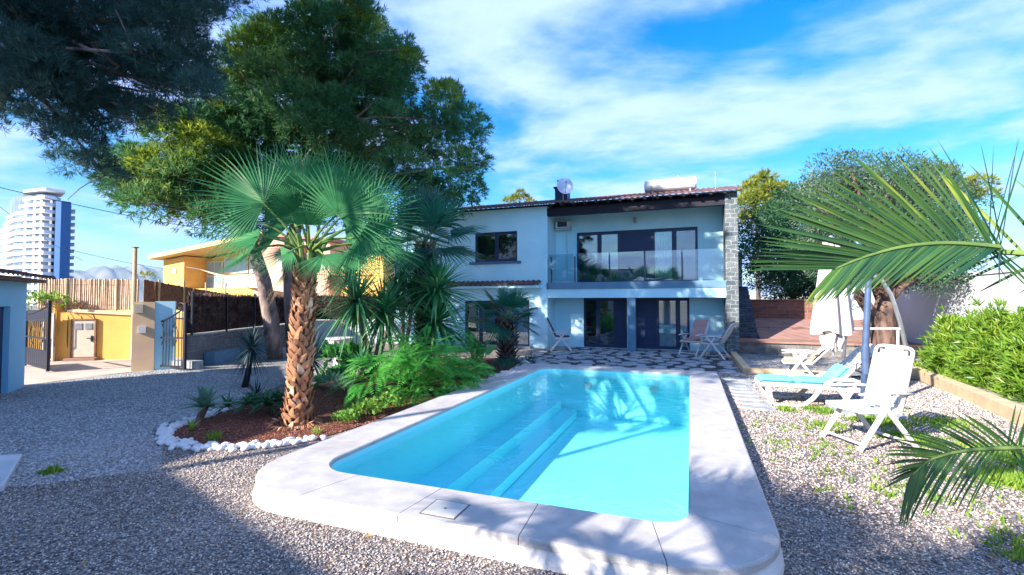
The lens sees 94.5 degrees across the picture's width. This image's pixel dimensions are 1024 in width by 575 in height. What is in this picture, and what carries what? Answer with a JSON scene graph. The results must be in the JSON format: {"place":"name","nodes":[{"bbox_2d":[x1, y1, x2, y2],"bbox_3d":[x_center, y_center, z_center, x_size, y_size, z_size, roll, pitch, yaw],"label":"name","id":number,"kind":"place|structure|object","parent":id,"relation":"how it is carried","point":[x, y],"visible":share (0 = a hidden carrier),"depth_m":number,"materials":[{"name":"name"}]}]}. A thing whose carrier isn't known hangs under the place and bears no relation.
{"place":"outdoors","nodes":[
{"label":"outdoors","id":0,"kind":"place"},
{"bbox_2d":[0,264,162,301],"bbox_3d":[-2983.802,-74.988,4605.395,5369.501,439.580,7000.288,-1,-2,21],"label":"mountains","id":1,"kind":"structure","parent":0,"point":[112,272],"depth_m":4907.52,"materials":[{"name":"stone"}]},
{"bbox_2d":[0,187,212,230],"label":"overhead cable","id":2,"kind":"object","parent":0,"point":[87,207],"visible":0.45,"depth_m":24.85,"materials":[{"name":"metal"}]},
{"bbox_2d":[24,347,285,384],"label":"street","id":3,"kind":"structure","parent":0,"point":[62,370],"depth_m":13.93,"materials":[{"name":"concrete"}]},
{"bbox_2d":[25,300,51,371],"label":"entrance gate","id":4,"kind":"structure","parent":3,"relation":"on","point":[37,357],"depth_m":13.81,"materials":[{"name":"metal"}]},
{"bbox_2d":[28,319,51,360],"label":"street wall","id":5,"kind":"structure","parent":3,"relation":"on","point":[36,335],"depth_m":15.69,"materials":[{"name":"paint"}]},
{"bbox_2d":[42,313,55,360],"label":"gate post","id":6,"kind":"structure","parent":5,"relation":"attached to","point":[52,349],"depth_m":15.82,"materials":[{"name":"grey metal"}]},
{"bbox_2d":[27,288,78,346],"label":"climbing plant","id":7,"kind":"object","parent":3,"relation":"on","point":[44,296],"visible":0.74,"depth_m":15.96,"materials":[{"name":"green plant"}]},
{"bbox_2d":[130,247,138,358],"bbox_3d":[-13.257,0.540,16.611,0.160,3.930,0.160,-1,-2,21],"label":"utility pole","id":8,"kind":"object","parent":3,"relation":"on","point":[134,285],"visible":0.63,"depth_m":16.59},
{"bbox_2d":[53,303,229,361],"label":"boundary wall","id":9,"kind":"structure","parent":3,"relation":"on","point":[104,334],"depth_m":16.29,"materials":[{"name":"yellow paint"}]},
{"bbox_2d":[70,319,96,357],"bbox_3d":[-14.657,1.733,16.198,0.717,1.320,0.098,1,-2,-16],"label":"door","id":10,"kind":"structure","parent":9,"relation":"in","point":[83,334],"depth_m":16.20,"materials":[{"name":"wood"}]},
{"bbox_2d":[37,278,138,311],"bbox_3d":[-14.794,0.275,16.611,2.966,1.180,0.124,1,-2,-16],"label":"cane fence","id":11,"kind":"object","parent":9,"relation":"on","point":[109,294],"visible":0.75,"depth_m":16.62,"materials":[{"name":"wicker"}]},
{"bbox_2d":[143,280,228,309],"bbox_3d":[-12.932,0.503,19.266,0.139,1.476,4.486,0,-2,8],"label":"reed fence","id":12,"kind":"object","parent":9,"relation":"on","point":[155,291],"visible":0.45,"depth_m":18.06,"materials":[{"name":"wicker"}]},
{"bbox_2d":[187,324,285,364],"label":"block wall","id":13,"kind":"structure","parent":3,"relation":"on","point":[199,345],"depth_m":15.71,"materials":[{"name":"concrete"}]},
{"bbox_2d":[187,291,284,335],"bbox_3d":[-9.959,0.885,18.177,0.328,1.394,7.791,0,-2,-2],"label":"heather fence","id":14,"kind":"object","parent":13,"relation":"on","point":[207,312],"visible":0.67,"depth_m":16.20,"materials":[{"name":"plant"}]},
{"bbox_2d":[234,343,264,358],"bbox_3d":[-9.670,2.331,17.451,0.350,0.400,1.600,0,-2,-3],"label":"planter trough","id":15,"kind":"object","parent":3,"relation":"on","point":[243,347],"visible":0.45,"depth_m":17.61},
{"bbox_2d":[0,353,333,486],"bbox_3d":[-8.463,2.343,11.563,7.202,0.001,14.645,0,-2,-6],"label":"driveway","id":16,"kind":"structure","parent":0,"point":[279,364],"depth_m":8.61,"materials":[{"name":"gravel"}]},
{"bbox_2d":[0,454,21,491],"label":"shower tray","id":17,"kind":"object","parent":16,"relation":"on","point":[9,464],"visible":1,"depth_m":5.63,"materials":[{"name":"white plastic"}]},
{"bbox_2d":[131,301,176,371],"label":"gate pillar","id":18,"kind":"structure","parent":16,"relation":"on","point":[148,349],"depth_m":13.79,"materials":[{"name":"paint"}]},
{"bbox_2d":[160,303,187,369],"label":"entrance gate","id":19,"kind":"structure","parent":18,"relation":"attached to","point":[184,309],"depth_m":13.79,"materials":[{"name":"metal"}]},
{"bbox_2d":[83,97,282,359],"bbox_3d":[-11.168,-1.898,15.700,6.900,8.800,4.924,-1,-2,21],"label":"pine tree","id":20,"kind":"object","parent":16,"relation":"on","point":[161,182],"visible":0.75,"depth_m":14.42,"materials":[{"name":"green plant"}]},
{"bbox_2d":[170,360,202,369],"bbox_3d":[-9.642,2.297,14.046,0.825,0.260,0.280,0,-2,7],"label":"stone block","id":21,"kind":"object","parent":16,"relation":"on","point":[194,364],"depth_m":13.92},
{"bbox_2d":[204,348,239,364],"bbox_3d":[-9.592,2.278,15.703,0.350,0.400,1.500,0,-2,-3],"label":"planter trough","id":22,"kind":"object","parent":16,"relation":"on","point":[216,357],"visible":0.9,"depth_m":15.28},
{"bbox_2d":[218,324,284,387],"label":"dragon tree","id":23,"kind":"object","parent":16,"relation":"on","point":[250,355],"visible":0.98,"depth_m":11.07,"materials":[{"name":"plant"}]},
{"bbox_2d":[180,0,496,357],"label":"pine tree","id":24,"kind":"object","parent":16,"relation":"on","point":[309,77],"visible":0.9,"depth_m":15.42,"materials":[{"name":"green plant"}]},
{"bbox_2d":[326,337,354,364],"bbox_3d":[-5.432,2.021,14.997,0.877,0.870,0.877,-1,-2,21],"label":"flower bowl","id":25,"kind":"object","parent":16,"relation":"on","point":[347,339],"visible":0.34,"depth_m":14.73,"materials":[{"name":"white paint"}]},
{"bbox_2d":[26,305,413,384],"bbox_3d":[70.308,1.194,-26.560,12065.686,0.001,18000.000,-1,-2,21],"label":"ground","id":26,"kind":"structure","parent":0,"point":[34,307],"depth_m":21.73,"materials":[{"name":"concrete"}]},
{"bbox_2d":[0,268,55,393],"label":"garden hut","id":27,"kind":"object","parent":26,"relation":"on","point":[13,298],"visible":1,"depth_m":10.48,"materials":[{"name":"paint"}]},
{"bbox_2d":[0,307,3,393],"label":"door","id":28,"kind":"structure","parent":27,"relation":"in","point":[1,308],"depth_m":10.24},
{"bbox_2d":[0,188,74,304],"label":"tower block","id":29,"kind":"structure","parent":26,"relation":"on","point":[26,249],"depth_m":265.52,"materials":[{"name":"white concrete"}]},
{"bbox_2d":[313,320,396,344],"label":"garden wall","id":30,"kind":"structure","parent":26,"relation":"on","point":[325,325],"depth_m":22.25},
{"bbox_2d":[315,293,389,319],"bbox_3d":[-7.035,0.920,22.697,6.544,1.338,0.293,0,-2,-13],"label":"heather fence","id":31,"kind":"object","parent":30,"relation":"on","point":[320,306],"visible":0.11,"depth_m":22.31,"materials":[{"name":"plant"}]},
{"bbox_2d":[502,187,536,203],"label":"pine tree","id":32,"kind":"object","parent":26,"relation":"on","point":[519,194],"visible":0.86,"depth_m":43.72,"materials":[{"name":"green plant"}]},
{"bbox_2d":[384,180,740,354],"bbox_3d":[2.595,-1.023,23.959,15.580,7.860,8.612,-1,-2,21],"label":"villa","id":33,"kind":"object","parent":26,"relation":"on","point":[661,273],"visible":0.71,"depth_m":20.43,"materials":[{"name":"paint"}]},
{"bbox_2d":[475,231,516,261],"bbox_3d":[-0.582,-1.811,21.577,2.710,1.730,0.733,-1,-2,21],"label":"window","id":34,"kind":"structure","parent":33,"relation":"in","point":[498,246],"depth_m":21.80,"materials":[{"name":"glass"}]},
{"bbox_2d":[465,301,528,345],"bbox_3d":[-0.552,1.613,21.483,3.780,2.440,0.733,-1,-2,21],"label":"patio door","id":35,"kind":"structure","parent":33,"relation":"in","point":[523,333],"depth_m":21.68,"materials":[{"name":"glass"}]},
{"bbox_2d":[554,221,571,279],"bbox_3d":[2.301,-1.654,21.297,0.720,2.600,0.425,-1,-2,21],"label":"air conditioner","id":36,"kind":"object","parent":33,"relation":"attached to","point":[563,226],"visible":1,"depth_m":21.20,"materials":[{"name":"white paint"}]},
{"bbox_2d":[557,178,572,199],"bbox_3d":[2.402,-4.379,21.427,0.562,1.255,0.550,-2,-2,41],"label":"satellite dish","id":37,"kind":"object","parent":33,"relation":"attached to","point":[564,185],"visible":0.94,"depth_m":21.50,"materials":[{"name":"metal"}]},
{"bbox_2d":[584,298,626,347],"bbox_3d":[4.187,1.542,20.959,2.540,2.550,0.733,-1,-2,21],"label":"sliding door","id":38,"kind":"structure","parent":33,"relation":"in","point":[605,319],"depth_m":20.93,"materials":[{"name":"glass"}]},
{"bbox_2d":[577,227,697,281],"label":"balcony door","id":39,"kind":"structure","parent":33,"relation":"in","point":[626,249],"depth_m":20.65,"materials":[{"name":"glass"}]},
{"bbox_2d":[636,298,689,349],"bbox_3d":[6.300,1.509,19.874,2.160,2.150,0.192,-1,-2,21],"label":"sliding door","id":40,"kind":"structure","parent":33,"relation":"in","point":[659,321],"depth_m":19.88,"materials":[{"name":"glass"}]},
{"bbox_2d":[644,175,696,199],"bbox_3d":[6.698,-4.253,20.056,2.080,0.920,0.514,-1,-2,21],"label":"water heater","id":41,"kind":"object","parent":33,"relation":"on","point":[673,184],"visible":0.97,"depth_m":19.87,"materials":[{"name":"white paint"}]},
{"bbox_2d":[738,255,757,337],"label":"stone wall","id":42,"kind":"structure","parent":26,"relation":"on","point":[747,327],"depth_m":20.53,"materials":[{"name":"stone"}]},
{"bbox_2d":[735,167,796,298],"bbox_3d":[20.357,-3.284,38.268,7.669,12.888,4.641,0,-2,-8],"label":"pine tree","id":43,"kind":"object","parent":26,"relation":"on","point":[755,193],"visible":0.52,"depth_m":37.46,"materials":[{"name":"green plant"}]},
{"bbox_2d":[751,299,813,337],"bbox_3d":[12.416,1.597,21.624,2.950,2.120,0.400,-1,-2,21],"label":"fence","id":44,"kind":"object","parent":26,"relation":"on","point":[784,308],"visible":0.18,"depth_m":21.52,"materials":[{"name":"wood"}]},
{"bbox_2d":[738,167,874,298],"bbox_3d":[13.846,-1.732,22.955,7.875,8.855,5.140,0,-2,2],"label":"evergreen tree","id":45,"kind":"object","parent":26,"relation":"on","point":[795,284],"visible":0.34,"depth_m":22.14,"materials":[{"name":"green plant"}]},
{"bbox_2d":[840,157,988,276],"bbox_3d":[19.910,-2.012,23.872,9.400,9.473,4.145,0,-2,-15],"label":"evergreen tree","id":46,"kind":"object","parent":26,"relation":"on","point":[973,185],"visible":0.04,"depth_m":24.03,"materials":[{"name":"green plant"}]},
{"bbox_2d":[894,158,1006,220],"bbox_3d":[31.529,-3.190,33.816,9.158,12.432,4.415,0,-2,2],"label":"pine tree","id":47,"kind":"object","parent":26,"relation":"on","point":[972,177],"visible":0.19,"depth_m":33.46,"materials":[{"name":"green plant"}]},
{"bbox_2d":[147,232,393,323],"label":"neighbour house","id":48,"kind":"structure","parent":0,"point":[176,265],"depth_m":43.62,"materials":[{"name":"paint"}]},
{"bbox_2d":[206,275,222,287],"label":"window","id":49,"kind":"structure","parent":48,"relation":"in","point":[218,283],"depth_m":44.85,"materials":[{"name":"glass"}]},
{"bbox_2d":[207,261,223,273],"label":"window","id":50,"kind":"structure","parent":48,"relation":"in","point":[214,268],"depth_m":44.90,"materials":[{"name":"glass"}]},
{"bbox_2d":[188,267,282,291],"bbox_3d":[-23.491,-0.742,40.098,14.222,2.520,1.250,-1,-2,22],"label":"shade sail","id":51,"kind":"object","parent":48,"relation":"attached to","point":[249,281],"visible":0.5,"depth_m":39.07,"materials":[{"name":"beige fabric"}]},
{"bbox_2d":[224,275,247,287],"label":"window","id":52,"kind":"structure","parent":48,"relation":"in","point":[230,284],"depth_m":43.95,"materials":[{"name":"white paint"}]},
{"bbox_2d":[224,257,248,273],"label":"window","id":53,"kind":"structure","parent":48,"relation":"in","point":[245,269],"depth_m":43.87,"materials":[{"name":"glass"}]},
{"bbox_2d":[466,334,496,371],"bbox_3d":[-0.970,1.859,13.533,0.878,1.126,1.162,-1,-2,21],"label":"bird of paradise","id":54,"kind":"object","parent":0,"point":[488,349],"visible":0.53,"depth_m":13.46,"materials":[{"name":"plant"}]},
{"bbox_2d":[0,345,1023,574],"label":"gravel yard","id":55,"kind":"structure","parent":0,"point":[249,504],"depth_m":4.17,"materials":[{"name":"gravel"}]},
{"bbox_2d":[0,0,269,199],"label":"pine tree","id":56,"kind":"object","parent":55,"relation":"on","point":[51,51],"visible":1,"depth_m":7.85,"materials":[{"name":"green plant"}]},
{"bbox_2d":[173,358,516,444],"bbox_3d":[-2.758,2.343,11.796,4.065,0.001,10.993,-1,-2,21],"label":"mulch bed","id":57,"kind":"object","parent":55,"relation":"on","point":[489,361],"visible":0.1,"depth_m":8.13,"materials":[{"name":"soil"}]},
{"bbox_2d":[178,384,235,430],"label":"agave","id":58,"kind":"object","parent":57,"relation":"on","point":[203,404],"visible":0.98,"depth_m":7.70,"materials":[{"name":"green plant"}]},
{"bbox_2d":[212,387,287,416],"bbox_3d":[-4.288,1.990,8.309,1.756,0.549,1.372,-1,-2,21],"label":"aloe","id":59,"kind":"object","parent":57,"relation":"on","point":[267,398],"visible":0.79,"depth_m":8.21,"materials":[{"name":"green plant"}]},
{"bbox_2d":[239,376,271,399],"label":"spiky plant","id":60,"kind":"object","parent":57,"relation":"on","point":[257,389],"visible":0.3,"depth_m":9.23,"materials":[{"name":"plant"}]},
{"bbox_2d":[203,425,322,440],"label":"yellow grass","id":61,"kind":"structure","parent":57,"relation":"on","point":[216,436],"depth_m":6.89,"materials":[{"name":"plant"}]},
{"bbox_2d":[180,139,426,430],"bbox_3d":[-3.382,-0.223,7.564,4.120,5.105,2.406,0,-2,2],"label":"fan palm","id":62,"kind":"object","parent":57,"relation":"on","point":[345,200],"visible":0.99,"depth_m":7.51,"materials":[{"name":"plant"}]},
{"bbox_2d":[267,324,348,388],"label":"dragon tree","id":63,"kind":"object","parent":57,"relation":"on","point":[315,364],"visible":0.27,"depth_m":10.95,"materials":[{"name":"plant"}]},
{"bbox_2d":[317,370,356,402],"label":"shrub","id":64,"kind":"object","parent":57,"relation":"on","point":[335,379],"visible":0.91,"depth_m":9.31,"materials":[{"name":"green plant"}]},
{"bbox_2d":[312,337,376,391],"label":"leafy shrub","id":65,"kind":"object","parent":57,"relation":"on","point":[331,352],"visible":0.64,"depth_m":10.56,"materials":[{"name":"green plant"}]},
{"bbox_2d":[340,346,380,387],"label":"yucca","id":66,"kind":"object","parent":57,"relation":"on","point":[362,354],"visible":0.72,"depth_m":9.88,"materials":[{"name":"green plant"}]},
{"bbox_2d":[329,390,409,422],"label":"ivy","id":67,"kind":"object","parent":57,"relation":"on","point":[352,408],"visible":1,"depth_m":8.13,"materials":[{"name":"green plant"}]},
{"bbox_2d":[317,247,425,371],"bbox_3d":[-3.703,0.621,12.505,3.606,3.607,2.465,0,-2,-8],"label":"yucca","id":68,"kind":"object","parent":57,"relation":"on","point":[386,284],"visible":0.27,"depth_m":12.48,"materials":[{"name":"green plant"}]},
{"bbox_2d":[315,261,433,380],"bbox_3d":[-3.271,0.841,10.808,2.726,3.046,2.788,-1,-2,21],"label":"yucca","id":69,"kind":"object","parent":57,"relation":"on","point":[355,310],"visible":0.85,"depth_m":10.63,"materials":[{"name":"green plant"}]},
{"bbox_2d":[375,242,423,363],"bbox_3d":[-3.140,0.598,13.259,2.160,3.727,3.267,2,-2,-44],"label":"yucca","id":70,"kind":"object","parent":57,"relation":"on","point":[410,287],"visible":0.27,"depth_m":12.72,"materials":[{"name":"green plant"}]},
{"bbox_2d":[325,326,501,407],"bbox_3d":[-1.998,1.710,10.114,3.573,1.772,2.664,1,-2,-38],"label":"feathery shrub","id":71,"kind":"object","parent":57,"relation":"on","point":[408,386],"visible":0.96,"depth_m":9.66,"materials":[{"name":"green plant"}]},
{"bbox_2d":[366,183,489,376],"bbox_3d":[-2.314,-0.215,12.818,3.649,5.395,3.712,-1,-2,21],"label":"fan palm","id":72,"kind":"object","parent":57,"relation":"on","point":[433,215],"visible":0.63,"depth_m":12.40,"materials":[{"name":"plant"}]},
{"bbox_2d":[385,248,488,363],"bbox_3d":[-1.976,0.671,12.064,3.314,3.520,3.318,-1,-2,21],"label":"yucca","id":73,"kind":"object","parent":57,"relation":"on","point":[440,304],"visible":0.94,"depth_m":11.57,"materials":[{"name":"green plant"}]},
{"bbox_2d":[422,327,496,387],"bbox_3d":[-1.423,1.784,11.953,1.793,1.563,2.421,1,-2,-34],"label":"feathery shrub","id":74,"kind":"object","parent":57,"relation":"on","point":[475,360],"visible":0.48,"depth_m":11.95,"materials":[{"name":"green plant"}]},
{"bbox_2d":[464,284,540,362],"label":"fan palm","id":75,"kind":"object","parent":57,"relation":"on","point":[504,329],"visible":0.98,"depth_m":15.29,"materials":[{"name":"plant"}]},
{"bbox_2d":[491,351,537,369],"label":"ground fern","id":76,"kind":"object","parent":57,"relation":"on","point":[506,361],"visible":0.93,"depth_m":14.01,"materials":[{"name":"green plant"}]},
{"bbox_2d":[252,364,784,574],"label":"swimming pool","id":77,"kind":"structure","parent":55,"relation":"in","point":[570,471],"depth_m":6.53,"materials":[{"name":"liquid"}]},
{"bbox_2d":[36,404,1023,574],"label":"weeds","id":78,"kind":"object","parent":55,"relation":"on","point":[1009,476],"visible":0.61,"depth_m":5.67,"materials":[{"name":"green plant"}]},
{"bbox_2d":[729,389,760,393],"bbox_3d":[5.141,2.297,10.470,0.638,0.036,0.284,-1,-2,21],"label":"stepping stone","id":79,"kind":"object","parent":55,"relation":"on","point":[743,391],"visible":0.94,"depth_m":10.41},
{"bbox_2d":[731,393,763,396],"bbox_3d":[4.995,2.285,10.075,0.632,0.036,0.295,-1,-2,21],"label":"stepping stone","id":80,"kind":"object","parent":55,"relation":"on","point":[748,394],"visible":0.91,"depth_m":10.03,"materials":[{"name":"stone"}]},
{"bbox_2d":[731,396,767,401],"bbox_3d":[4.874,2.272,9.658,0.726,0.036,0.269,-1,-2,21],"label":"stepping stone","id":81,"kind":"object","parent":55,"relation":"on","point":[750,398],"visible":0.8,"depth_m":9.61,"materials":[{"name":"stone"}]},
{"bbox_2d":[734,401,773,405],"bbox_3d":[4.724,2.260,9.245,0.700,0.036,0.256,-1,-2,21],"label":"stepping stone","id":82,"kind":"object","parent":55,"relation":"on","point":[758,403],"visible":0.94,"depth_m":9.20,"materials":[{"name":"stone"}]},
{"bbox_2d":[737,405,777,410],"bbox_3d":[4.579,2.248,8.846,0.677,0.036,0.289,-1,-2,21],"label":"stepping stone","id":83,"kind":"object","parent":55,"relation":"on","point":[757,407],"visible":0.97,"depth_m":8.79,"materials":[{"name":"stone"}]},
{"bbox_2d":[730,351,825,375],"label":"kerb","id":84,"kind":"structure","parent":55,"relation":"on","point":[742,364],"depth_m":13.22,"materials":[{"name":"concrete"}]},
{"bbox_2d":[781,345,834,375],"bbox_3d":[7.216,1.697,11.408,1.339,1.272,0.781,-1,-2,29],"label":"folding chair","id":85,"kind":"object","parent":55,"relation":"on","point":[796,364],"visible":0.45,"depth_m":11.26,"materials":[{"name":"white plastic"}]},
{"bbox_2d":[784,347,822,361],"bbox_3d":[7.253,1.383,11.397,1.234,0.768,0.528,-1,-2,29],"label":"chair cushion","id":86,"kind":"object","parent":85,"relation":"on","point":[811,358],"visible":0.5,"depth_m":11.36,"materials":[{"name":"beige fabric"}]},
{"bbox_2d":[754,344,874,406],"bbox_3d":[6.000,1.683,9.244,2.293,1.227,0.910,-1,-2,21],"label":"sun lounger","id":87,"kind":"object","parent":55,"relation":"on","point":[766,390],"visible":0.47,"depth_m":9.02,"materials":[{"name":"white plastic"}]},
{"bbox_2d":[755,363,849,387],"bbox_3d":[5.672,1.684,9.336,1.494,0.359,0.879,-1,-2,21],"label":"lounger mattress","id":88,"kind":"object","parent":87,"relation":"on","point":[836,370],"visible":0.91,"depth_m":9.16,"materials":[{"name":"fabric"}]},
{"bbox_2d":[740,354,916,378],"bbox_3d":[9.475,2.424,15.069,3.950,0.001,4.970,-1,-2,21],"label":"white gravel bed","id":89,"kind":"object","parent":55,"relation":"on","point":[823,363],"visible":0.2,"depth_m":15.36,"materials":[{"name":"gravel"}]},
{"bbox_2d":[739,318,927,357],"bbox_3d":[12.459,1.952,18.988,6.520,1.250,4.580,-1,-2,21],"label":"terrace step","id":90,"kind":"object","parent":55,"relation":"on","point":[777,335],"visible":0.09,"depth_m":18.05,"materials":[{"name":"ceramic"}]},
{"bbox_2d":[810,235,873,415],"bbox_3d":[6.221,0.589,8.794,0.759,3.362,1.210,1,-2,-33],"label":"cantilever parasol","id":91,"kind":"object","parent":55,"relation":"on","point":[832,324],"visible":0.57,"depth_m":8.78,"materials":[{"name":"fabric"}]},
{"bbox_2d":[820,344,919,452],"bbox_3d":[5.019,1.512,6.688,0.904,1.396,0.781,0,-2,-4],"label":"folding chair","id":92,"kind":"object","parent":55,"relation":"on","point":[888,381],"visible":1,"depth_m":6.64,"materials":[{"name":"white plastic"}]},
{"bbox_2d":[841,275,909,357],"bbox_3d":[10.152,0.766,13.200,1.921,2.505,0.178,0,-2,0],"label":"swing frame","id":93,"kind":"object","parent":55,"relation":"on","point":[897,315],"visible":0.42,"depth_m":13.17,"materials":[{"name":"metal"}]},
{"bbox_2d":[747,139,1023,530],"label":"date palm","id":94,"kind":"object","parent":55,"relation":"on","point":[865,261],"visible":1,"depth_m":2.97,"materials":[{"name":"green plant"}]},
{"bbox_2d":[785,145,992,364],"bbox_3d":[11.822,-1.131,14.648,8.581,7.190,4.563,0,-2,-12],"label":"olive tree","id":95,"kind":"object","parent":55,"relation":"on","point":[882,314],"visible":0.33,"depth_m":13.89,"materials":[{"name":"green plant"}]},
{"bbox_2d":[810,267,1023,344],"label":"boundary wall","id":96,"kind":"structure","parent":55,"relation":"on","point":[918,311],"depth_m":14.66,"materials":[{"name":"paint"}]},
{"bbox_2d":[858,354,1023,425],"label":"border kerb","id":97,"kind":"structure","parent":55,"relation":"on","point":[995,404],"depth_m":9.28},
{"bbox_2d":[0,0,1023,298],"label":"sky","id":98,"kind":"structure","parent":0,"point":[607,97],"materials":[{"name":"blue"}]},
{"bbox_2d":[514,346,742,377],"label":"flagstone patio","id":99,"kind":"structure","parent":0,"point":[561,353],"depth_m":16.38,"materials":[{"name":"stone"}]},
{"bbox_2d":[546,319,571,350],"bbox_3d":[1.917,1.940,19.393,1.053,1.291,0.781,0,-2,6],"label":"folding chair","id":100,"kind":"object","parent":99,"relation":"on","point":[559,339],"visible":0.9,"depth_m":19.04,"materials":[{"name":"white plastic"}]},
{"bbox_2d":[678,321,708,355],"bbox_3d":[6.863,1.905,17.803,1.104,1.265,0.781,1,-2,-39],"label":"folding chair","id":101,"kind":"object","parent":99,"relation":"on","point":[701,338],"visible":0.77,"depth_m":17.71,"materials":[{"name":"white plastic"}]},
{"bbox_2d":[682,319,707,340],"bbox_3d":[6.892,1.592,17.837,0.991,0.761,0.528,1,-2,-39],"label":"chair cushion","id":102,"kind":"object","parent":101,"relation":"on","point":[699,327],"visible":0.91,"depth_m":17.96,"materials":[{"name":"fabric"}]},
{"bbox_2d":[699,323,735,359],"bbox_3d":[7.272,1.872,16.718,1.104,1.265,0.781,-1,-2,39],"label":"folding chair","id":103,"kind":"object","parent":99,"relation":"on","point":[727,333],"visible":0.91,"depth_m":16.57,"materials":[{"name":"white plastic"}]},
{"bbox_2d":[718,371,1008,420],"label":"loose gravel","id":104,"kind":"structure","parent":0,"point":[913,403],"depth_m":9.65,"materials":[{"name":"gravel"}]},
{"bbox_2d":[730,401,1023,540],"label":"loose gravel","id":105,"kind":"structure","parent":0,"point":[883,498],"depth_m":5.53,"materials":[{"name":"gravel"}]},
{"bbox_2d":[914,355,1023,405],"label":"planting soil","id":106,"kind":"structure","parent":0,"point":[983,389],"depth_m":9.52,"materials":[{"name":"soil"}]},
{"bbox_2d":[915,303,993,375],"bbox_3d":[11.536,1.453,12.058,2.149,2.142,2.540,-1,-2,21],"label":"oleander","id":107,"kind":"object","parent":106,"relation":"on","point":[939,343],"visible":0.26,"depth_m":12.10,"materials":[{"name":"green plant"}]},
{"bbox_2d":[912,359,1018,397],"bbox_3d":[10.644,2.140,11.438,1.458,0.380,6.232,-1,-2,21],"label":"ground cover","id":108,"kind":"object","parent":106,"relation":"on","point":[967,382],"visible":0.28,"depth_m":10.84,"materials":[{"name":"green plant"}]},
{"bbox_2d":[936,296,1023,389],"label":"oleander","id":109,"kind":"object","parent":106,"relation":"on","point":[968,362],"visible":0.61,"depth_m":10.40,"materials":[{"name":"green plant"}]},
{"bbox_2d":[977,312,1023,402],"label":"oleander","id":110,"kind":"object","parent":106,"relation":"on","point":[1006,377],"visible":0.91,"depth_m":9.05,"materials":[{"name":"green plant"}]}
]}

